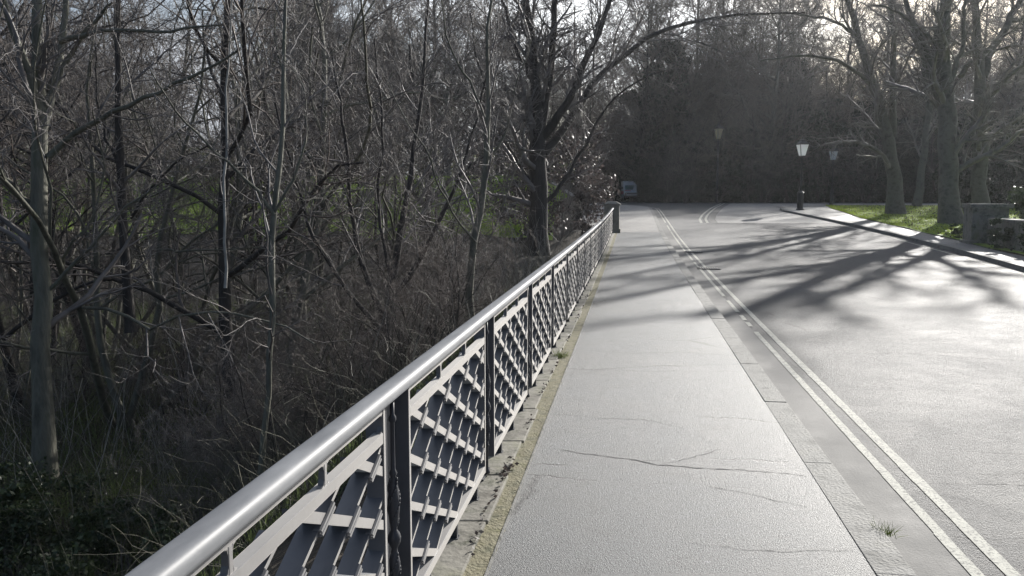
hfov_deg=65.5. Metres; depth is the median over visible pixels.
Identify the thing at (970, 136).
evergreen tree
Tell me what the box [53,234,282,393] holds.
thicket shrub
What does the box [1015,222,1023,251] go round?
ivy bush
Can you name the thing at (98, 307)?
bare tree
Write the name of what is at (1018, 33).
tall bare tree
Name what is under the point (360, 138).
bare tree
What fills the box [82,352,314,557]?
thicket shrub
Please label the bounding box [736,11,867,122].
tall bare tree
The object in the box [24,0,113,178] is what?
tall bare tree
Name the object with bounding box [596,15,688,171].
tall bare tree
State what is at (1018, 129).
evergreen tree
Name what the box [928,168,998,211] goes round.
evergreen shrub
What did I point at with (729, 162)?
evergreen tree
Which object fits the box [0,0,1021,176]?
sky
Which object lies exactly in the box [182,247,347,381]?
thicket shrub
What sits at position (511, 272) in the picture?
thicket shrub
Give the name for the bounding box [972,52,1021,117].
tall bare tree
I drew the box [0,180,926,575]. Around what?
ground
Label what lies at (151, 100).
tall bare tree
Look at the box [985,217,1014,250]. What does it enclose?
ivy bush
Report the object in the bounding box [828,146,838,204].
street lamp
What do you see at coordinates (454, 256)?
thicket shrub
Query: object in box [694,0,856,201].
tall bare tree
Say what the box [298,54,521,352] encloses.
bare tree
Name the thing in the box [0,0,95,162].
tall bare tree
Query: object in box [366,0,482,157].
tall bare tree
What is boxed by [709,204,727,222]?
gutter
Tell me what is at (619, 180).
evergreen tree
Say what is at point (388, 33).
tall bare tree
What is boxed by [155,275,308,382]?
thicket shrub
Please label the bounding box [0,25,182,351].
bare tree
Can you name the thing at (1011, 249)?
verge leaves
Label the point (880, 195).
evergreen shrub
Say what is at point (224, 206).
sapling
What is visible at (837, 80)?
tall bare tree
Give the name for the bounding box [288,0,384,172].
tall bare tree
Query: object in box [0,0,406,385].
bare tree
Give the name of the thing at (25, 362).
thicket shrub
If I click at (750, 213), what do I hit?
forecourt
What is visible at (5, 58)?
tall bare tree
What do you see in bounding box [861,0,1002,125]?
tall bare tree
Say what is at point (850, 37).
tall bare tree
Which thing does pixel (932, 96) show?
tall bare tree
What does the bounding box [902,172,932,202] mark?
evergreen shrub
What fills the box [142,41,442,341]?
bare tree
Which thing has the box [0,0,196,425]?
bare tree
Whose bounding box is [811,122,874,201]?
evergreen tree
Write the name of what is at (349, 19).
tall bare tree
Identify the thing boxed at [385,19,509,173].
tall bare tree
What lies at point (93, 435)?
hollow grass
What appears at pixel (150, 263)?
sapling
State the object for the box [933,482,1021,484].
road crack
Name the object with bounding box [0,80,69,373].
sapling
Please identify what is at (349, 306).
thicket shrub
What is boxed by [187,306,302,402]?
thicket shrub
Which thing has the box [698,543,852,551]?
path crack
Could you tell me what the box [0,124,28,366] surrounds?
sapling
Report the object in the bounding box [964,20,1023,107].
tall bare tree
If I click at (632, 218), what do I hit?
forecourt
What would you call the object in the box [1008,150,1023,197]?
evergreen shrub
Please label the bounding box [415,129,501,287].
sapling
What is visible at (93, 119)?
tall bare tree
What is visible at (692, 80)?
tall bare tree
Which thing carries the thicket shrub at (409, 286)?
on the ground at (286, 542)
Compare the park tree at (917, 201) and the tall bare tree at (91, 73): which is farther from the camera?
the tall bare tree at (91, 73)
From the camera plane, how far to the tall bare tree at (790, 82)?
82.41 m
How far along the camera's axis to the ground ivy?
12.95 m
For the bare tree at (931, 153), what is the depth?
74.29 m
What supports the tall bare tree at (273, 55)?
on the ground at (286, 542)
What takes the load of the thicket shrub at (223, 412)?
on the ground at (286, 542)
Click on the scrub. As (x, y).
(325, 164)
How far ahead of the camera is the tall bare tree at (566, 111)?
98.08 m
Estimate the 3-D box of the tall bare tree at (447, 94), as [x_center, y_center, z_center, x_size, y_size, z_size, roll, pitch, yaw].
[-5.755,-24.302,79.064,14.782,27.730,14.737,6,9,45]
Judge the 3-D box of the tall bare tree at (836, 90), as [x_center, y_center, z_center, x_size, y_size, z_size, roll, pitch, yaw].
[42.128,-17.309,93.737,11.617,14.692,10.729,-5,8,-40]
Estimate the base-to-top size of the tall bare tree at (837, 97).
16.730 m
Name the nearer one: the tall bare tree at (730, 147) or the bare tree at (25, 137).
the bare tree at (25, 137)
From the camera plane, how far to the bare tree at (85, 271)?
20.52 m
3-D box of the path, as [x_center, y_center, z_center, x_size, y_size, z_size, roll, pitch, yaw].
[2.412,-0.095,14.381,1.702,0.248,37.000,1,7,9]
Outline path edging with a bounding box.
[484,233,617,575]
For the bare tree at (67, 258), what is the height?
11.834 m
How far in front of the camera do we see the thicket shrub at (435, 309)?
15.68 m
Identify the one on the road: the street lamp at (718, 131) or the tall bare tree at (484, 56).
the street lamp at (718, 131)
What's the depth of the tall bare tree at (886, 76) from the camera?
88.97 m
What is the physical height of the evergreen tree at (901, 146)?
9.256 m
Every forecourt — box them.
[582,204,658,231]
[715,203,937,223]
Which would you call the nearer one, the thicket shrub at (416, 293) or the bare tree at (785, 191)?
the thicket shrub at (416, 293)
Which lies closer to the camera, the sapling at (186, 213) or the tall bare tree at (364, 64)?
the sapling at (186, 213)
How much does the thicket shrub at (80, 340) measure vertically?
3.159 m
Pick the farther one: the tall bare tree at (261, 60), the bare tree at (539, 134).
the tall bare tree at (261, 60)
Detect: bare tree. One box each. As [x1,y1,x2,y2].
[0,0,29,124]
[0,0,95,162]
[0,0,111,178]
[0,0,146,334]
[0,0,183,369]
[0,0,187,231]
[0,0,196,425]
[0,0,198,373]
[0,0,251,478]
[0,0,292,352]
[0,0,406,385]
[0,0,406,465]
[0,0,443,438]
[0,1,31,145]
[0,12,112,250]
[0,14,44,148]
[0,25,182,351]
[0,70,522,367]
[2,1,154,174]
[2,57,107,204]
[11,0,160,168]
[13,1,389,360]
[16,2,197,335]
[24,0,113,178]
[43,0,405,334]
[52,0,224,332]
[62,48,114,176]
[83,0,212,168]
[102,85,170,194]
[106,23,216,166]
[109,0,498,351]
[114,22,216,197]
[123,59,187,176]
[132,0,415,327]
[134,0,422,392]
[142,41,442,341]
[170,16,281,165]
[197,1,334,174]
[210,0,336,173]
[217,0,535,444]
[239,0,366,174]
[240,0,400,176]
[247,0,524,349]
[251,19,553,362]
[260,0,376,149]
[287,0,384,146]
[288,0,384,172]
[296,93,430,180]
[298,0,428,174]
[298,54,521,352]
[303,1,503,338]
[333,11,438,169]
[334,1,404,168]
[334,9,454,175]
[348,0,501,175]
[349,17,512,239]
[350,1,431,161]
[351,0,459,157]
[353,0,542,319]
[363,0,437,162]
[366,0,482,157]
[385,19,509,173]
[385,42,469,174]
[389,0,526,175]
[427,0,524,162]
[428,0,541,153]
[430,0,549,157]
[437,0,840,256]
[442,12,535,175]
[464,0,578,145]
[490,0,625,187]
[493,0,607,179]
[518,56,599,172]
[525,23,620,169]
[547,12,628,185]
[578,19,693,200]
[584,86,640,200]
[590,0,702,163]
[596,0,733,178]
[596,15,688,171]
[598,0,726,173]
[602,0,763,201]
[614,0,750,170]
[617,23,742,160]
[626,17,750,177]
[640,54,753,179]
[668,0,797,201]
[679,0,814,201]
[691,15,802,178]
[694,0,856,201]
[695,1,821,157]
[698,0,837,173]
[717,0,836,154]
[720,93,789,202]
[728,0,873,166]
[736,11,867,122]
[745,0,840,105]
[745,0,882,111]
[749,73,819,202]
[774,50,874,157]
[807,27,887,155]
[810,57,879,107]
[813,0,912,123]
[817,0,972,200]
[819,93,912,202]
[821,77,908,117]
[825,0,911,117]
[855,30,951,116]
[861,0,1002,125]
[867,0,927,113]
[882,0,1010,152]
[896,14,973,118]
[896,88,973,202]
[897,53,999,170]
[909,27,1008,118]
[927,0,1023,118]
[950,5,1023,117]
[952,0,1023,146]
[957,18,1013,92]
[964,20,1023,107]
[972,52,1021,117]
[984,0,1023,108]
[988,97,1023,177]
[989,65,1017,115]
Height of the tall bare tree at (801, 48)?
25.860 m
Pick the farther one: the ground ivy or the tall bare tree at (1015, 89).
the tall bare tree at (1015, 89)
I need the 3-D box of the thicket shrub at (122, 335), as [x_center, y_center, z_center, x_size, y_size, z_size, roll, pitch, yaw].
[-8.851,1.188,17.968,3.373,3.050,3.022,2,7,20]
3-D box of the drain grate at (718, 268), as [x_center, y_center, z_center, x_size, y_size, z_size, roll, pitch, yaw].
[4.787,-0.483,19.369,0.520,0.018,0.480,1,7,9]
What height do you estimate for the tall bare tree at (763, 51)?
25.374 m
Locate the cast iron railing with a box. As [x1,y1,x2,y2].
[125,208,613,575]
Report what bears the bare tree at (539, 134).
on the ground at (286, 542)
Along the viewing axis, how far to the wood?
117.74 m
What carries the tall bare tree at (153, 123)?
on the ground at (286, 542)
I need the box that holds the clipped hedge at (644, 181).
[633,158,665,202]
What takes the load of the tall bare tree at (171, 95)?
on the ground at (286, 542)
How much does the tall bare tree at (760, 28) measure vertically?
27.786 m
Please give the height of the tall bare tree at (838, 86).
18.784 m
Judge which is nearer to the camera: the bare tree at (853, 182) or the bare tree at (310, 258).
the bare tree at (310, 258)
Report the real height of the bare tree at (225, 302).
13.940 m
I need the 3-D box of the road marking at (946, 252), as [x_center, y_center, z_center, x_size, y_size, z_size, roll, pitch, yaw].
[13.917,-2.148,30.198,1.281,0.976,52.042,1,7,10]
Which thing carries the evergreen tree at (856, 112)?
on the ground at (286, 542)
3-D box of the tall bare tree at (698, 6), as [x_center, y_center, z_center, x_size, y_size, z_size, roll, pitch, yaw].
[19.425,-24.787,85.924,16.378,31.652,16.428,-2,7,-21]
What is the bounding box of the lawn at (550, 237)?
[3,177,556,240]
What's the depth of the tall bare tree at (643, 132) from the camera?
81.41 m
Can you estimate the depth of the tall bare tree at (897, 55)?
97.92 m
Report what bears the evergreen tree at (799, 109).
on the ground at (286, 542)
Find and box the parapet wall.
[987,218,1023,255]
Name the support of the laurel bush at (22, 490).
on the ground at (286, 542)
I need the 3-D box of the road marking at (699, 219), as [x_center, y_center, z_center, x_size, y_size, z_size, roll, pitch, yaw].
[14.246,-5.539,56.763,0.449,0.730,35.311,2,7,16]
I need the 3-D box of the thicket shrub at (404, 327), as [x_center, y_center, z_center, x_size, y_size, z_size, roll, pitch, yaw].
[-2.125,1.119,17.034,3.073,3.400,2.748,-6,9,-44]
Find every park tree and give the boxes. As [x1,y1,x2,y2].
[753,0,918,213]
[862,0,1023,224]
[868,0,1004,206]
[922,0,1023,203]
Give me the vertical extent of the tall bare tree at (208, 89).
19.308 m
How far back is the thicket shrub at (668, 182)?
76.97 m
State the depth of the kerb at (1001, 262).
26.70 m
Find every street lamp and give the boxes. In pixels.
[714,122,723,201]
[795,137,809,209]
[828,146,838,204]
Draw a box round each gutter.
[653,209,970,575]
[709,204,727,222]
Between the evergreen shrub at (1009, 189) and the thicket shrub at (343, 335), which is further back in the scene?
the evergreen shrub at (1009, 189)
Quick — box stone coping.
[431,233,614,575]
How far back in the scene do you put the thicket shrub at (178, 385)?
14.22 m
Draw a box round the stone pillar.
[603,201,620,232]
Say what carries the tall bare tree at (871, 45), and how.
on the ground at (286, 542)
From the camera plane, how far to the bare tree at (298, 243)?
22.27 m
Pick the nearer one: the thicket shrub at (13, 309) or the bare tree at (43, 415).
the bare tree at (43, 415)
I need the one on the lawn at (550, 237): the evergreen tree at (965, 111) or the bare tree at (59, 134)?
the bare tree at (59, 134)
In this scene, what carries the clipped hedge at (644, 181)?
on the ground at (286, 542)
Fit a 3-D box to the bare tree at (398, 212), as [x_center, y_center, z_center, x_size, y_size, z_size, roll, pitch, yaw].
[-1.850,-1.559,17.421,8.552,8.594,11.711,-3,7,-25]
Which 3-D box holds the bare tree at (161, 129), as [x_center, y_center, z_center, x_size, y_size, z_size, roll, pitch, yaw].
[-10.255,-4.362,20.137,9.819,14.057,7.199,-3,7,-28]
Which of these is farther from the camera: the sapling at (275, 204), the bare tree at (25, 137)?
the bare tree at (25, 137)
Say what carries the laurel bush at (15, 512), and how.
on the ground at (286, 542)
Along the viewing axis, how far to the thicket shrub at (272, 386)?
13.19 m
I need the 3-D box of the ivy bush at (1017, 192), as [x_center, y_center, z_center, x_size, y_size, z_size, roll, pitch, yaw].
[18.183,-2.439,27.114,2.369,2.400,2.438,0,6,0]
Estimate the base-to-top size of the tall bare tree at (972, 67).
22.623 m
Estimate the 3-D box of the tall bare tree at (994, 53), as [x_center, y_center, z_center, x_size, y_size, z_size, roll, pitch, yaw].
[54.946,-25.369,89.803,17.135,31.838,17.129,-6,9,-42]
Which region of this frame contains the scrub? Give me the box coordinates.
[0,146,611,192]
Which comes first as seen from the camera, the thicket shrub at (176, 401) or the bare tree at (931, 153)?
the thicket shrub at (176, 401)
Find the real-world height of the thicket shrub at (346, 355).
3.413 m
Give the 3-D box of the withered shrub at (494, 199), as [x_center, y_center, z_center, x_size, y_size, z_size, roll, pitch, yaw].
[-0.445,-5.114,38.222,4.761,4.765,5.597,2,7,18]
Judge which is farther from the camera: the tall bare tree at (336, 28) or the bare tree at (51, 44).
the tall bare tree at (336, 28)
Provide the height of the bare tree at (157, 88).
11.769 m
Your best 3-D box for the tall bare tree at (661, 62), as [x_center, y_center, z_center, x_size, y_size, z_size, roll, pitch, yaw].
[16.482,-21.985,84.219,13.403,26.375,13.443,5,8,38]
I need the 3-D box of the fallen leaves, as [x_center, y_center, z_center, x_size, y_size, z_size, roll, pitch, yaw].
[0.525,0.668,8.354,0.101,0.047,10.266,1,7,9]
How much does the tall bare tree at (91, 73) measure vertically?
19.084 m
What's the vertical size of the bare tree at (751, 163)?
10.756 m
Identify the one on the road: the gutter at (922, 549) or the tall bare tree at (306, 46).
the gutter at (922, 549)
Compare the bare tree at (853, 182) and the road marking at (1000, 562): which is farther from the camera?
the bare tree at (853, 182)
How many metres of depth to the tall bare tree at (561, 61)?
85.09 m
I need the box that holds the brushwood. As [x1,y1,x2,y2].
[0,221,608,575]
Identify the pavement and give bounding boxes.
[784,207,1023,263]
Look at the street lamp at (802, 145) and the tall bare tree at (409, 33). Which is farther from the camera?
the tall bare tree at (409, 33)
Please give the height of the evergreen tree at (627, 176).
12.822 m
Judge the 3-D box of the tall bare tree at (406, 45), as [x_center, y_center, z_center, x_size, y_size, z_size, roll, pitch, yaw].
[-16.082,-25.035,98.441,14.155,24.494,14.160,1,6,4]
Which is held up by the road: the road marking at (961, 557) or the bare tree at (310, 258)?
the road marking at (961, 557)
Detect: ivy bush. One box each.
[949,223,962,239]
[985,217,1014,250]
[1006,186,1023,218]
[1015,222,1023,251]
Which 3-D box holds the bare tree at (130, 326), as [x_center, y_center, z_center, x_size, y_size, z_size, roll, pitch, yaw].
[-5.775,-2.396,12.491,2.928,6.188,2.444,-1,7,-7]
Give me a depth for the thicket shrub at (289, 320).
19.75 m
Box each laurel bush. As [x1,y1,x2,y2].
[0,452,64,563]
[0,471,151,572]
[0,510,103,575]
[18,501,201,575]
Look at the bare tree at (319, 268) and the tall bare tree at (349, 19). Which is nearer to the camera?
the bare tree at (319, 268)
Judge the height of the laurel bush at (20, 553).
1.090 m
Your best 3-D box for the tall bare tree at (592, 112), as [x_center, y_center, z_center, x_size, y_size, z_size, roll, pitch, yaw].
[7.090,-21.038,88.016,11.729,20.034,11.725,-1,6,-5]
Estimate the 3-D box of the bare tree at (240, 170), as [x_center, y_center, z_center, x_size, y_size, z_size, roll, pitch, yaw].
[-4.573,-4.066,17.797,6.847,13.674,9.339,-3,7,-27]
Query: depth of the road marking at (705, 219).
47.37 m
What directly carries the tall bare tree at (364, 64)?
on the ground at (286, 542)
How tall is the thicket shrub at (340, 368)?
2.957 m
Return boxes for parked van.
[621,181,636,200]
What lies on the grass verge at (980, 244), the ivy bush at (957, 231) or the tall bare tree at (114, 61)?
the ivy bush at (957, 231)
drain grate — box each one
[685,251,702,252]
[697,267,720,269]
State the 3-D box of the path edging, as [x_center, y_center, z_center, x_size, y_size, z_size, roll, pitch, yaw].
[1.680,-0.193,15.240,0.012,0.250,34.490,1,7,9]
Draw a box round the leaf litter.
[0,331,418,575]
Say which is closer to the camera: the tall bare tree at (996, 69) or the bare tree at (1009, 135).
the bare tree at (1009, 135)
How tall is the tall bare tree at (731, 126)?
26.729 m
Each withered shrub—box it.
[447,133,555,226]
[494,133,626,242]
[517,121,619,223]
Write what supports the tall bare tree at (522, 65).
on the ground at (286, 542)
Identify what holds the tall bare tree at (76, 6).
on the ground at (286, 542)
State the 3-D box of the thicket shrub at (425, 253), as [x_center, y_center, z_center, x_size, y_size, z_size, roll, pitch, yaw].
[-1.311,0.194,12.656,3.634,3.038,3.256,-4,8,-33]
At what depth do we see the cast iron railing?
3.00 m
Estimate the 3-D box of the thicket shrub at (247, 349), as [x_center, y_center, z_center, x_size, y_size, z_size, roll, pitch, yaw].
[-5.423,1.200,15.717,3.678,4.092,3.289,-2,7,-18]
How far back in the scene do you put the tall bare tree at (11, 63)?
83.98 m
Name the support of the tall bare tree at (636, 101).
on the ground at (286, 542)
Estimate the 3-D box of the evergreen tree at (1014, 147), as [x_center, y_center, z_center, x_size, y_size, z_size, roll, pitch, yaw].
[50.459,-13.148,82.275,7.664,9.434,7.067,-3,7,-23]
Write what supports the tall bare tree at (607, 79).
on the ground at (286, 542)
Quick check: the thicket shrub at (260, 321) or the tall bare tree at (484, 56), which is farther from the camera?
the tall bare tree at (484, 56)
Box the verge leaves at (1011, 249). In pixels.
[828,204,1017,250]
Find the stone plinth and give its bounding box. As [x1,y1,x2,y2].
[959,204,1013,245]
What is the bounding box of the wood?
[0,75,617,176]
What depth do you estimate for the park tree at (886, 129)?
44.14 m
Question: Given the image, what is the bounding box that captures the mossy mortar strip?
[463,233,616,575]
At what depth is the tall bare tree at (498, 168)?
85.19 m
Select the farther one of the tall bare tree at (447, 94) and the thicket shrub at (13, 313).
the tall bare tree at (447, 94)
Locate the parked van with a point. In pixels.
(626, 186)
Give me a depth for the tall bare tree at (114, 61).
86.53 m
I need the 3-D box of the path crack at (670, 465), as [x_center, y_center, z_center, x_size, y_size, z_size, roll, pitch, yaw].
[1.002,1.095,4.965,1.574,0.001,0.113,2,7,19]
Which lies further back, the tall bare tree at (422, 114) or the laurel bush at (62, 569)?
the tall bare tree at (422, 114)
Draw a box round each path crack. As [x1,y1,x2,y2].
[555,448,803,475]
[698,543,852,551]
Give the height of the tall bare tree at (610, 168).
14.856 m
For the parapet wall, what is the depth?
23.54 m
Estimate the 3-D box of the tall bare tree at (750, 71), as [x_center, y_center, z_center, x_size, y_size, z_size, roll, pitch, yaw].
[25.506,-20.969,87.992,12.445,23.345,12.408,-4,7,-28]
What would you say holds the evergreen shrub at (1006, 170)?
on the grass verge at (980, 244)
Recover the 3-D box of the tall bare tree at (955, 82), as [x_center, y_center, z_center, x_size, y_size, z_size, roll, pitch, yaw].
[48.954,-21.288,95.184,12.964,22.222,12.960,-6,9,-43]
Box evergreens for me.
[615,156,881,200]
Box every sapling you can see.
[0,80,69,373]
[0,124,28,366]
[0,155,148,431]
[12,114,139,347]
[55,195,116,300]
[89,174,243,422]
[134,129,217,316]
[145,0,344,474]
[190,0,256,287]
[191,170,263,356]
[287,101,378,318]
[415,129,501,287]
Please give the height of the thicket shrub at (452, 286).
3.385 m
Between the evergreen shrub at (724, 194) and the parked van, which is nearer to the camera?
the evergreen shrub at (724, 194)
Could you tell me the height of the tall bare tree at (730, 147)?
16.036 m
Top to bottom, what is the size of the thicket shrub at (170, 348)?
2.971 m
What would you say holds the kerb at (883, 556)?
on the ground at (286, 542)
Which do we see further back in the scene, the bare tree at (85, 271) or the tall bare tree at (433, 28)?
the tall bare tree at (433, 28)
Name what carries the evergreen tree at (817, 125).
on the ground at (286, 542)
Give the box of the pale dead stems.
[0,180,588,552]
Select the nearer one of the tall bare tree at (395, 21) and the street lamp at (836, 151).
the street lamp at (836, 151)
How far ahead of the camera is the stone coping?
4.72 m
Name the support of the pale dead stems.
on the ground at (286, 542)
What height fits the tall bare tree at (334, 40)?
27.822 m
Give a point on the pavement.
(827, 212)
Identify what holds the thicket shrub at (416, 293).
on the ground at (286, 542)
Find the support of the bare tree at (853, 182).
on the ground at (286, 542)
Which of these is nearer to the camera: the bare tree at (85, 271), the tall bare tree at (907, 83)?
the bare tree at (85, 271)
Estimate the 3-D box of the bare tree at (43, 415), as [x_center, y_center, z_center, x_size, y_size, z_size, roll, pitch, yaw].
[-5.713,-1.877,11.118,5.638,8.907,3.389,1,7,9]
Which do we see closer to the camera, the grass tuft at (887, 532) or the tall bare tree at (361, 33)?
the grass tuft at (887, 532)
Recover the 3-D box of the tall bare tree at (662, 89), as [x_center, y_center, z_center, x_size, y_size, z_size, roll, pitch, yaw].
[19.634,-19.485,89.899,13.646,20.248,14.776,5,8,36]
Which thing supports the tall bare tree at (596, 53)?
on the ground at (286, 542)
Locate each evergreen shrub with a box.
[696,171,735,202]
[709,181,730,201]
[857,176,886,202]
[881,180,914,202]
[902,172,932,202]
[906,172,937,202]
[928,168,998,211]
[964,176,1016,203]
[988,161,1018,203]
[993,176,1019,203]
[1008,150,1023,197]
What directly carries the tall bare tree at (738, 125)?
on the ground at (286, 542)
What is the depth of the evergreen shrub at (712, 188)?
77.84 m
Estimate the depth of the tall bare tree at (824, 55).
94.12 m
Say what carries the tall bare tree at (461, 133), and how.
on the ground at (286, 542)
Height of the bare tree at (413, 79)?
6.768 m
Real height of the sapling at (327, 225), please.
7.485 m
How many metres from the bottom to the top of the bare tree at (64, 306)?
10.947 m
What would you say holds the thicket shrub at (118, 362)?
on the ground at (286, 542)
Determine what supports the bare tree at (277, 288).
on the ground at (286, 542)
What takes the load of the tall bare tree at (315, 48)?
on the ground at (286, 542)
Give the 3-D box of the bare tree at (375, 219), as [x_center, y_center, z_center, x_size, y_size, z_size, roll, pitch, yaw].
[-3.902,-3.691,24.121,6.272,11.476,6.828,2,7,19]
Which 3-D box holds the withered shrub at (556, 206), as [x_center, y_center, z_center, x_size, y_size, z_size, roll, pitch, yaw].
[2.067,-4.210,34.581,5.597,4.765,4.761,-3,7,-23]
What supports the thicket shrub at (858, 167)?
on the ground at (286, 542)
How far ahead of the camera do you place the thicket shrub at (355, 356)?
15.13 m
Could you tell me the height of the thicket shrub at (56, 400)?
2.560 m
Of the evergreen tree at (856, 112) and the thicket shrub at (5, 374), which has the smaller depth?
the thicket shrub at (5, 374)
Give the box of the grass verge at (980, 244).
[825,205,1023,254]
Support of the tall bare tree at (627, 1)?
on the ground at (286, 542)
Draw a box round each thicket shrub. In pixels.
[0,258,53,379]
[0,269,54,370]
[0,276,184,420]
[0,301,106,404]
[0,307,30,416]
[0,335,111,444]
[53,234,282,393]
[55,303,185,420]
[67,285,200,399]
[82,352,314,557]
[103,285,285,472]
[113,279,245,409]
[125,290,364,514]
[132,245,330,422]
[144,269,391,514]
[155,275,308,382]
[156,326,322,495]
[179,304,362,467]
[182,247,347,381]
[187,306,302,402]
[230,233,480,448]
[233,262,338,366]
[247,259,463,450]
[249,245,447,456]
[260,281,360,401]
[278,256,433,394]
[282,313,403,425]
[299,167,552,387]
[310,206,529,388]
[313,214,508,380]
[313,306,414,393]
[317,303,422,394]
[337,270,464,368]
[351,239,505,360]
[360,265,485,355]
[368,204,520,342]
[406,212,540,343]
[620,129,723,202]
[816,133,885,202]
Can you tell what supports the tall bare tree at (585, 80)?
on the ground at (286, 542)
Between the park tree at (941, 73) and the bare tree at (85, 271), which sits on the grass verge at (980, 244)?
the park tree at (941, 73)
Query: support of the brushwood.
on the ground at (286, 542)
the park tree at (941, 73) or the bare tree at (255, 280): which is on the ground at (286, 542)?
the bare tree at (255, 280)
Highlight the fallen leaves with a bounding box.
[469,295,587,555]
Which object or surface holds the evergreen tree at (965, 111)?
on the ground at (286, 542)
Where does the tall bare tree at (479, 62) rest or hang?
on the ground at (286, 542)
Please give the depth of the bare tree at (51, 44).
19.38 m
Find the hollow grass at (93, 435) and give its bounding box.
[0,261,559,575]
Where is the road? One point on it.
(952, 422)
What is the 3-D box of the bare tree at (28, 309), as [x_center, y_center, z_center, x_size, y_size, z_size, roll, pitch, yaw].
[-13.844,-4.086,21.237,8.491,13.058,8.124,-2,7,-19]
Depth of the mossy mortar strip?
5.01 m
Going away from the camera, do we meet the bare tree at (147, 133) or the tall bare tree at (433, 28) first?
the bare tree at (147, 133)
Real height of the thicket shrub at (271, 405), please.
3.464 m
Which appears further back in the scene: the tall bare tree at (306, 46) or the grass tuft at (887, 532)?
the tall bare tree at (306, 46)
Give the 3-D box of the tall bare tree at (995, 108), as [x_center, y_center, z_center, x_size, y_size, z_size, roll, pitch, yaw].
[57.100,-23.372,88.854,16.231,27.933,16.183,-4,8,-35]
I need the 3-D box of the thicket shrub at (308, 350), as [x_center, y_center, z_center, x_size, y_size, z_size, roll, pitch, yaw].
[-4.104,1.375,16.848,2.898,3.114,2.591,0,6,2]
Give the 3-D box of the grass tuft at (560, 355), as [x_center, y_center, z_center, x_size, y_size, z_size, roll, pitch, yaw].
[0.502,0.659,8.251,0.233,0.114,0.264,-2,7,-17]
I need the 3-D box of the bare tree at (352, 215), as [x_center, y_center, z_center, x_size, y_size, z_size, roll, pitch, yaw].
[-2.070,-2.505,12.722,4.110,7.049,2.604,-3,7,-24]
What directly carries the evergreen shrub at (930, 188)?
on the ground at (286, 542)
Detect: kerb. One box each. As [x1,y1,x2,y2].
[633,205,916,575]
[780,206,1023,271]
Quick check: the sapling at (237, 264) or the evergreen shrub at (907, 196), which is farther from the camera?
the evergreen shrub at (907, 196)
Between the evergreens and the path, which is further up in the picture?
the evergreens
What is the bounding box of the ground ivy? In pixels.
[0,262,560,575]
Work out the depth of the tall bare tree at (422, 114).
93.03 m
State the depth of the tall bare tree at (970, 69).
94.32 m
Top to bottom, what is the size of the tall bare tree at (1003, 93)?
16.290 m
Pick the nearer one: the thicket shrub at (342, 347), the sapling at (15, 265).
the thicket shrub at (342, 347)
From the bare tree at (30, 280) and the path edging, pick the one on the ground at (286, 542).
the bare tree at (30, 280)
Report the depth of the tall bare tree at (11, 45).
85.77 m
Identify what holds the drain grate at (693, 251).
on the road
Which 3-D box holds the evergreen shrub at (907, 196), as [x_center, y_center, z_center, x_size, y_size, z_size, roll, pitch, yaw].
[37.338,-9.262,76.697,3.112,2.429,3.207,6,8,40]
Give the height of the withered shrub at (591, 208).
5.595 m
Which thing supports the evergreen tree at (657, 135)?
on the ground at (286, 542)
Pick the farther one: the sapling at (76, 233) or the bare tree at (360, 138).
the bare tree at (360, 138)
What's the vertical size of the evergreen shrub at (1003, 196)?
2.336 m
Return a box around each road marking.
[655,208,984,575]
[657,208,1020,575]
[698,203,720,222]
[704,203,724,222]
[837,224,1023,274]
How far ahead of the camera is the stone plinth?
25.89 m
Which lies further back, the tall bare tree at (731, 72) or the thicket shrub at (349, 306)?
the tall bare tree at (731, 72)
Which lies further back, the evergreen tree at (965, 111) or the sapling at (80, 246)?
the evergreen tree at (965, 111)
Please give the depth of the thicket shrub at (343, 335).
17.36 m
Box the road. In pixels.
[597,202,1023,575]
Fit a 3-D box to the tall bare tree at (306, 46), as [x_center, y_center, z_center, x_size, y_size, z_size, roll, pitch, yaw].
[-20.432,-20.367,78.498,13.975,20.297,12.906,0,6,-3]
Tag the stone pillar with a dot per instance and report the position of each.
(609, 206)
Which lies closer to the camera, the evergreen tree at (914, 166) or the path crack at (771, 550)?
the path crack at (771, 550)
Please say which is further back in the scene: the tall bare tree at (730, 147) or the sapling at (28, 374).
the tall bare tree at (730, 147)
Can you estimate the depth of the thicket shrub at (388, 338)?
9.57 m
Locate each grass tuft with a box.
[550,346,571,357]
[870,515,907,537]
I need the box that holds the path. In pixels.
[488,232,876,575]
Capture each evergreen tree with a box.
[599,90,637,200]
[608,107,639,199]
[626,40,703,201]
[695,61,751,200]
[762,58,817,181]
[774,109,843,201]
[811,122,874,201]
[845,100,882,201]
[854,116,918,201]
[900,116,958,201]
[929,106,972,158]
[937,118,1014,184]
[972,115,1023,162]
[989,106,1023,190]
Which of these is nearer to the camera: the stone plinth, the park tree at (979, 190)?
the stone plinth
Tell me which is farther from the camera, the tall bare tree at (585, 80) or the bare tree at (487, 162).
the tall bare tree at (585, 80)
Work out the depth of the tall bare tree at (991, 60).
96.01 m

